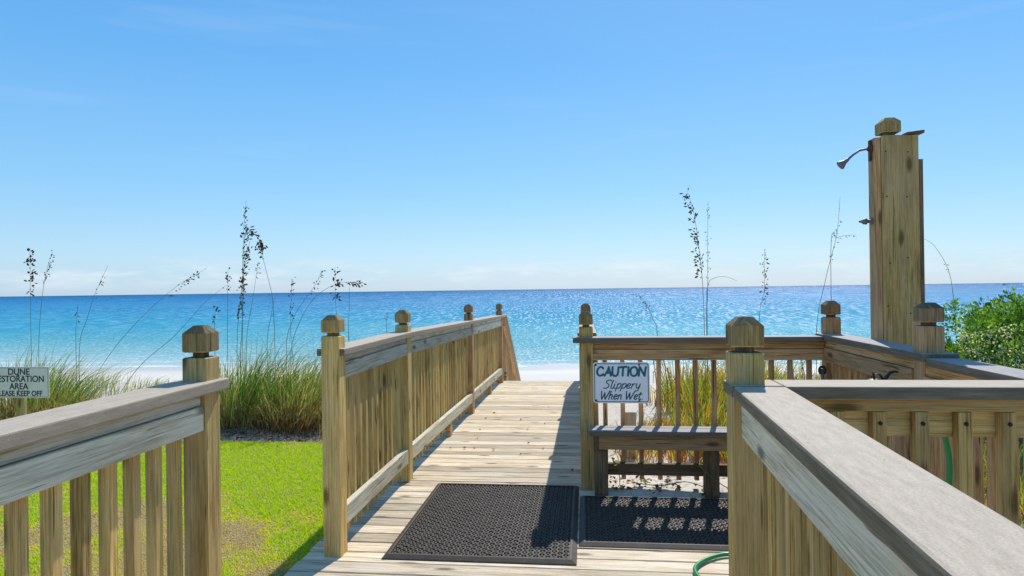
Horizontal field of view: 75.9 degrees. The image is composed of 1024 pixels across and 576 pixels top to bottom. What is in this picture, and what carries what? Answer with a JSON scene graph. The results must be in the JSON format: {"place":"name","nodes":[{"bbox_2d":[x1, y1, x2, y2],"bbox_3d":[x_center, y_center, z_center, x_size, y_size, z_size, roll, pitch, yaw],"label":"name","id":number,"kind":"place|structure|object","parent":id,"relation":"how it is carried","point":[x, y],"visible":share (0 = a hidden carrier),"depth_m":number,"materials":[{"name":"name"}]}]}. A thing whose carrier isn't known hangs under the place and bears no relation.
{"place":"outdoors","nodes":[
{"label":"outdoors","id":0,"kind":"place"},
{"bbox_2d":[0,440,323,575],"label":"lawn","id":1,"kind":"structure","parent":0,"point":[256,572],"depth_m":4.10,"materials":[{"name":"plant"}]},
{"bbox_2d":[0,367,49,416],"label":"dune sign","id":2,"kind":"object","parent":1,"relation":"on","point":[21,385],"visible":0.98,"depth_m":6.30,"materials":[{"name":"white"}]},
{"bbox_2d":[0,283,1023,367],"bbox_3d":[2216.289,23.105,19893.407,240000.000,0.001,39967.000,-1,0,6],"label":"sea","id":3,"kind":"structure","parent":0,"point":[544,325],"depth_m":117.50,"materials":[{"name":"liquid"}]},
{"bbox_2d":[0,363,1023,528],"bbox_3d":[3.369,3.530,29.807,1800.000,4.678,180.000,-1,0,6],"label":"sand","id":4,"kind":"structure","parent":0,"point":[556,372],"depth_m":6.92,"materials":[{"name":"white sand"}]},
{"bbox_2d":[24,248,37,366],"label":"sea oat","id":5,"kind":"object","parent":4,"relation":"on","point":[32,264],"visible":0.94,"depth_m":8.09,"materials":[{"name":"brown plant"}]},
{"bbox_2d":[39,250,54,330],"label":"sea oat","id":6,"kind":"object","parent":4,"relation":"on","point":[45,280],"visible":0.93,"depth_m":8.31,"materials":[{"name":"brown"}]},
{"bbox_2d":[74,308,79,391],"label":"sea oat","id":7,"kind":"object","parent":4,"relation":"on","point":[76,363],"visible":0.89,"depth_m":8.07,"materials":[{"name":"brown"}]},
{"bbox_2d":[0,343,156,419],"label":"dune grass clump","id":8,"kind":"object","parent":4,"relation":"on","point":[68,391],"visible":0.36,"depth_m":7.91,"materials":[{"name":"green plant"}]},
{"bbox_2d":[79,266,107,401],"bbox_3d":[-4.973,0.663,7.763,0.418,1.852,0.061,-1,0,11],"label":"sea oat","id":9,"kind":"object","parent":4,"relation":"on","point":[83,328],"visible":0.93,"depth_m":7.79,"materials":[{"name":"brown plant"}]},
{"bbox_2d":[31,374,224,405],"bbox_3d":[-4.268,1.260,7.612,2.577,0.605,1.750,-1,0,6],"label":"dune grass clump","id":10,"kind":"object","parent":4,"relation":"on","point":[102,392],"visible":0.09,"depth_m":7.68,"materials":[{"name":"green plant"}]},
{"bbox_2d":[88,269,204,389],"bbox_3d":[-4.621,0.678,8.182,1.739,1.835,0.094,-1,0,6],"label":"sea oat","id":11,"kind":"object","parent":4,"relation":"on","point":[186,280],"visible":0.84,"depth_m":8.14,"materials":[{"name":"brown plant"}]},
{"bbox_2d":[120,287,223,392],"bbox_3d":[-4.083,0.774,7.678,1.594,1.590,0.036,-1,0,8],"label":"sea oat","id":12,"kind":"object","parent":4,"relation":"on","point":[159,348],"visible":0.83,"depth_m":7.70,"materials":[{"name":"brown plant"}]},
{"bbox_2d":[212,306,220,328],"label":"sea oat","id":13,"kind":"object","parent":4,"relation":"on","point":[216,309],"visible":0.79,"depth_m":7.84,"materials":[{"name":"brown"}]},
{"bbox_2d":[225,267,231,361],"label":"sea oat","id":14,"kind":"object","parent":4,"relation":"on","point":[226,278],"visible":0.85,"depth_m":7.82,"materials":[{"name":"brown plant"}]},
{"bbox_2d":[236,243,252,375],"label":"sea oat","id":15,"kind":"object","parent":4,"relation":"on","point":[241,281],"visible":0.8,"depth_m":7.79,"materials":[{"name":"brown plant"}]},
{"bbox_2d":[241,206,248,374],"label":"sea oat","id":16,"kind":"object","parent":4,"relation":"on","point":[242,266],"visible":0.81,"depth_m":8.01,"materials":[{"name":"brown"}]},
{"bbox_2d":[179,329,321,429],"bbox_3d":[-2.700,0.993,7.535,2.329,1.077,2.165,-1,0,6],"label":"dune grass clump","id":17,"kind":"object","parent":4,"relation":"on","point":[243,390],"visible":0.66,"depth_m":7.24,"materials":[{"name":"green plant"}]},
{"bbox_2d":[246,262,260,373],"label":"sea oat","id":18,"kind":"object","parent":4,"relation":"on","point":[250,312],"visible":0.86,"depth_m":8.00,"materials":[{"name":"brown"}]},
{"bbox_2d":[240,226,267,364],"bbox_3d":[-2.990,0.405,7.535,0.363,2.253,0.170,-1,0,6],"label":"sea oat","id":19,"kind":"object","parent":4,"relation":"on","point":[256,235],"visible":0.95,"depth_m":7.55,"materials":[{"name":"brown plant"}]},
{"bbox_2d":[0,326,510,438],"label":"dune grass","id":20,"kind":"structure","parent":4,"relation":"on","point":[319,424],"depth_m":7.55,"materials":[{"name":"green plant"}]},
{"bbox_2d":[254,241,275,369],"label":"sea oat","id":21,"kind":"object","parent":4,"relation":"on","point":[261,249],"visible":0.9,"depth_m":7.53,"materials":[{"name":"brown plant"}]},
{"bbox_2d":[267,294,275,373],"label":"sea oat","id":22,"kind":"object","parent":4,"relation":"on","point":[267,337],"visible":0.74,"depth_m":7.80,"materials":[{"name":"brown"}]},
{"bbox_2d":[230,343,321,431],"bbox_3d":[-2.181,1.012,7.351,2.302,1.032,2.008,-1,0,6],"label":"dune grass clump","id":23,"kind":"object","parent":4,"relation":"on","point":[306,400],"visible":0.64,"depth_m":7.08,"materials":[{"name":"green plant"}]},
{"bbox_2d":[288,277,295,403],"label":"sea oat","id":24,"kind":"object","parent":4,"relation":"on","point":[293,318],"visible":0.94,"depth_m":7.49,"materials":[{"name":"brown"}]},
{"bbox_2d":[286,270,324,379],"bbox_3d":[-2.502,0.650,7.942,0.500,1.732,0.087,-1,0,1],"label":"sea oat","id":25,"kind":"object","parent":4,"relation":"on","point":[295,313],"visible":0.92,"depth_m":7.94,"materials":[{"name":"brown"}]},
{"bbox_2d":[291,279,366,386],"bbox_3d":[-2.210,0.698,7.920,0.973,1.622,0.101,-1,0,5],"label":"sea oat","id":26,"kind":"object","parent":4,"relation":"on","point":[353,284],"visible":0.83,"depth_m":7.89,"materials":[{"name":"brown"}]},
{"bbox_2d":[330,267,340,334],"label":"sea oat","id":27,"kind":"object","parent":4,"relation":"on","point":[337,297],"visible":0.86,"depth_m":7.66,"materials":[{"name":"brown plant"}]},
{"bbox_2d":[221,412,720,495],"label":"leaf litter","id":28,"kind":"object","parent":4,"relation":"on","point":[613,487],"visible":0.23,"depth_m":6.54,"materials":[{"name":"brown plant"}]},
{"bbox_2d":[284,381,728,575],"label":"boardwalk","id":29,"kind":"structure","parent":4,"relation":"on","point":[505,433],"depth_m":4.72,"materials":[{"name":"grey wood"}]},
{"bbox_2d":[0,325,228,575],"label":"wooden railing","id":30,"kind":"object","parent":29,"relation":"on","point":[46,454],"visible":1,"depth_m":1.87,"materials":[{"name":"grey"}]},
{"bbox_2d":[317,304,520,557],"bbox_3d":[-0.311,2.033,8.872,0.151,3.772,11.030,-1,0,6],"label":"wooden railing","id":31,"kind":"object","parent":29,"relation":"on","point":[397,401],"visible":0.79,"depth_m":4.44,"materials":[{"name":"grey"}]},
{"bbox_2d":[381,483,578,564],"bbox_3d":[-0.103,1.370,3.941,0.995,0.016,1.290,-1,0,6],"label":"rubber mat","id":32,"kind":"object","parent":29,"relation":"on","point":[512,523],"visible":1,"depth_m":3.77,"materials":[{"name":"black rubber"}]},
{"bbox_2d":[577,303,596,489],"bbox_3d":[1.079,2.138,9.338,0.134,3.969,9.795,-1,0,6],"label":"railing post","id":33,"kind":"object","parent":29,"relation":"attached to","point":[586,327],"visible":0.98,"depth_m":4.48,"materials":[{"name":"brown wood"}]},
{"bbox_2d":[579,496,728,550],"bbox_3d":[1.072,1.354,3.821,1.352,0.016,0.835,-1,0,6],"label":"rubber mat","id":34,"kind":"object","parent":29,"relation":"on","point":[658,522],"visible":0.64,"depth_m":3.79,"materials":[{"name":"black rubber"}]},
{"bbox_2d":[589,425,726,497],"bbox_3d":[1.256,1.170,4.301,1.488,0.488,0.178,-1,0,6],"label":"bench","id":35,"kind":"object","parent":29,"relation":"on","point":[710,442],"visible":0.55,"depth_m":4.27,"materials":[{"name":"wood"}]},
{"bbox_2d":[693,437,952,575],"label":"garden hose","id":36,"kind":"object","parent":29,"relation":"on","point":[949,466],"visible":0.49,"depth_m":2.53,"materials":[{"name":"green rubber"}]},
{"bbox_2d":[723,380,1023,524],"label":"wooden railing","id":37,"kind":"object","parent":29,"relation":"on","point":[962,413],"visible":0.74,"depth_m":1.91,"materials":[{"name":"brown wood"}]},
{"bbox_2d":[725,316,1023,575],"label":"wooden railing","id":38,"kind":"object","parent":29,"relation":"on","point":[814,490],"visible":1,"depth_m":1.21,"materials":[{"name":"grey wood"}]},
{"bbox_2d":[837,117,924,345],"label":"shower tower","id":39,"kind":"structure","parent":29,"relation":"on","point":[895,221],"depth_m":3.78,"materials":[{"name":"brown wood"}]},
{"bbox_2d":[867,370,897,379],"bbox_3d":[1.784,0.875,3.181,0.147,0.957,0.104,-1,0,-21],"label":"foot wash tap","id":40,"kind":"object","parent":29,"relation":"on","point":[887,375],"visible":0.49,"depth_m":3.16,"materials":[{"name":"black metal"}]},
{"bbox_2d":[815,303,959,479],"bbox_3d":[2.047,0.860,3.701,0.155,1.582,1.432,-1,0,6],"label":"wooden railing","id":41,"kind":"object","parent":29,"relation":"on","point":[849,357],"visible":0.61,"depth_m":3.32,"materials":[{"name":"wood"}]},
{"bbox_2d":[923,358,1023,525],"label":"wooden railing","id":42,"kind":"object","parent":29,"relation":"on","point":[950,369],"visible":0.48,"depth_m":2.71,"materials":[{"name":"wood"}]},
{"bbox_2d":[611,457,621,483],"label":"creeping vine","id":43,"kind":"object","parent":4,"relation":"on","point":[615,461],"visible":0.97,"depth_m":4.48,"materials":[{"name":"green plant"}]},
{"bbox_2d":[625,410,635,458],"bbox_3d":[0.944,1.278,5.257,0.100,0.584,0.100,-1,0,6],"label":"timber stub","id":44,"kind":"object","parent":4,"relation":"on","point":[630,417],"visible":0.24,"depth_m":5.21,"materials":[{"name":"wood"}]},
{"bbox_2d":[633,293,657,335],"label":"sea oat","id":45,"kind":"object","parent":4,"relation":"on","point":[644,302],"visible":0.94,"depth_m":6.63,"materials":[{"name":"brown plant"}]},
{"bbox_2d":[653,360,665,419],"bbox_3d":[1.370,0.928,6.090,0.128,0.719,0.067,-1,0,29],"label":"dry stalk","id":46,"kind":"object","parent":4,"relation":"on","point":[656,385],"visible":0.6,"depth_m":6.09,"materials":[{"name":"brown"}]},
{"bbox_2d":[661,360,671,411],"bbox_3d":[1.427,0.951,6.097,0.151,0.668,0.049,-1,0,0],"label":"dry stalk","id":47,"kind":"object","parent":4,"relation":"on","point":[665,384],"visible":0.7,"depth_m":6.08,"materials":[{"name":"brown plant"}]},
{"bbox_2d":[661,367,680,419],"bbox_3d":[1.478,1.011,6.089,0.183,0.546,0.053,-1,0,21],"label":"dry stalk","id":48,"kind":"object","parent":4,"relation":"on","point":[671,389],"visible":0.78,"depth_m":6.07,"materials":[{"name":"brown plant"}]},
{"bbox_2d":[640,479,702,489],"bbox_3d":[1.088,1.326,4.423,0.456,0.068,0.076,-1,0,15],"label":"creeping vine","id":49,"kind":"object","parent":4,"relation":"on","point":[645,481],"visible":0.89,"depth_m":4.42,"materials":[{"name":"green plant"}]},
{"bbox_2d":[679,188,705,389],"bbox_3d":[1.776,0.141,6.427,0.231,2.264,0.133,-1,0,6],"label":"sea oat","id":50,"kind":"object","parent":4,"relation":"on","point":[690,212],"visible":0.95,"depth_m":6.43,"materials":[{"name":"brown"}]},
{"bbox_2d":[573,301,840,480],"bbox_3d":[1.297,0.879,4.428,1.750,1.568,0.154,-1,0,6],"label":"wooden railing","id":51,"kind":"object","parent":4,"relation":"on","point":[788,348],"visible":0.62,"depth_m":4.42,"materials":[{"name":"wood"}]},
{"bbox_2d":[593,362,649,402],"bbox_3d":[0.739,0.641,4.435,0.378,0.276,0.007,-1,0,6],"label":"caution sign","id":52,"kind":"object","parent":51,"relation":"attached to","point":[621,382],"visible":1,"depth_m":4.43,"materials":[{"name":"white metal"}]},
{"bbox_2d":[818,365,826,379],"bbox_3d":[2.025,0.570,4.276,0.051,0.132,0.060,-1,0,31],"label":"water spigot","id":53,"kind":"object","parent":51,"relation":"attached to","point":[821,372],"visible":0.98,"depth_m":4.26,"materials":[{"name":"black metal"}]},
{"bbox_2d":[688,451,727,488],"bbox_3d":[1.288,1.173,4.291,0.506,0.346,0.197,-1,0,31],"label":"creeping vine","id":54,"kind":"object","parent":4,"relation":"on","point":[712,476],"visible":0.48,"depth_m":4.22,"materials":[{"name":"green plant"}]},
{"bbox_2d":[704,207,711,314],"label":"sea oat","id":55,"kind":"object","parent":4,"relation":"on","point":[706,277],"visible":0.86,"depth_m":6.63,"materials":[{"name":"brown plant"}]},
{"bbox_2d":[610,360,821,463],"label":"dune weeds","id":56,"kind":"object","parent":4,"relation":"on","point":[704,404],"visible":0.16,"depth_m":6.14,"materials":[{"name":"green plant"}]},
{"bbox_2d":[706,276,733,374],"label":"sea oat","id":57,"kind":"object","parent":4,"relation":"on","point":[706,318],"visible":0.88,"depth_m":6.32,"materials":[{"name":"brown plant"}]},
{"bbox_2d":[759,249,768,321],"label":"sea oat","id":58,"kind":"object","parent":4,"relation":"on","point":[764,275],"visible":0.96,"depth_m":6.29,"materials":[{"name":"brown"}]},
{"bbox_2d":[796,360,804,379],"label":"dry stalk","id":59,"kind":"object","parent":4,"relation":"on","point":[802,369],"visible":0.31,"depth_m":5.94,"materials":[{"name":"yellow"}]},
{"bbox_2d":[816,203,840,373],"bbox_3d":[2.960,0.276,6.111,0.234,2.250,0.074,-1,0,11],"label":"sea oat","id":60,"kind":"object","parent":4,"relation":"on","point":[824,284],"visible":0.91,"depth_m":6.14,"materials":[{"name":"brown"}]},
{"bbox_2d":[925,239,956,353],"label":"sea oat","id":61,"kind":"object","parent":4,"relation":"on","point":[952,290],"visible":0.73,"depth_m":6.07,"materials":[{"name":"brown plant"}]},
{"bbox_2d":[937,286,1023,457],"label":"shrub","id":62,"kind":"object","parent":4,"relation":"on","point":[992,334],"visible":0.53,"depth_m":5.77,"materials":[{"name":"green plant"}]},
{"bbox_2d":[983,437,1023,526],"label":"undergrowth","id":63,"kind":"object","parent":4,"relation":"on","point":[1021,494],"visible":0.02,"depth_m":4.53,"materials":[{"name":"green plant"}]},
{"bbox_2d":[0,0,1023,296],"label":"sky","id":64,"kind":"structure","parent":0,"point":[393,145],"materials":[{"name":"blue"}]}
]}

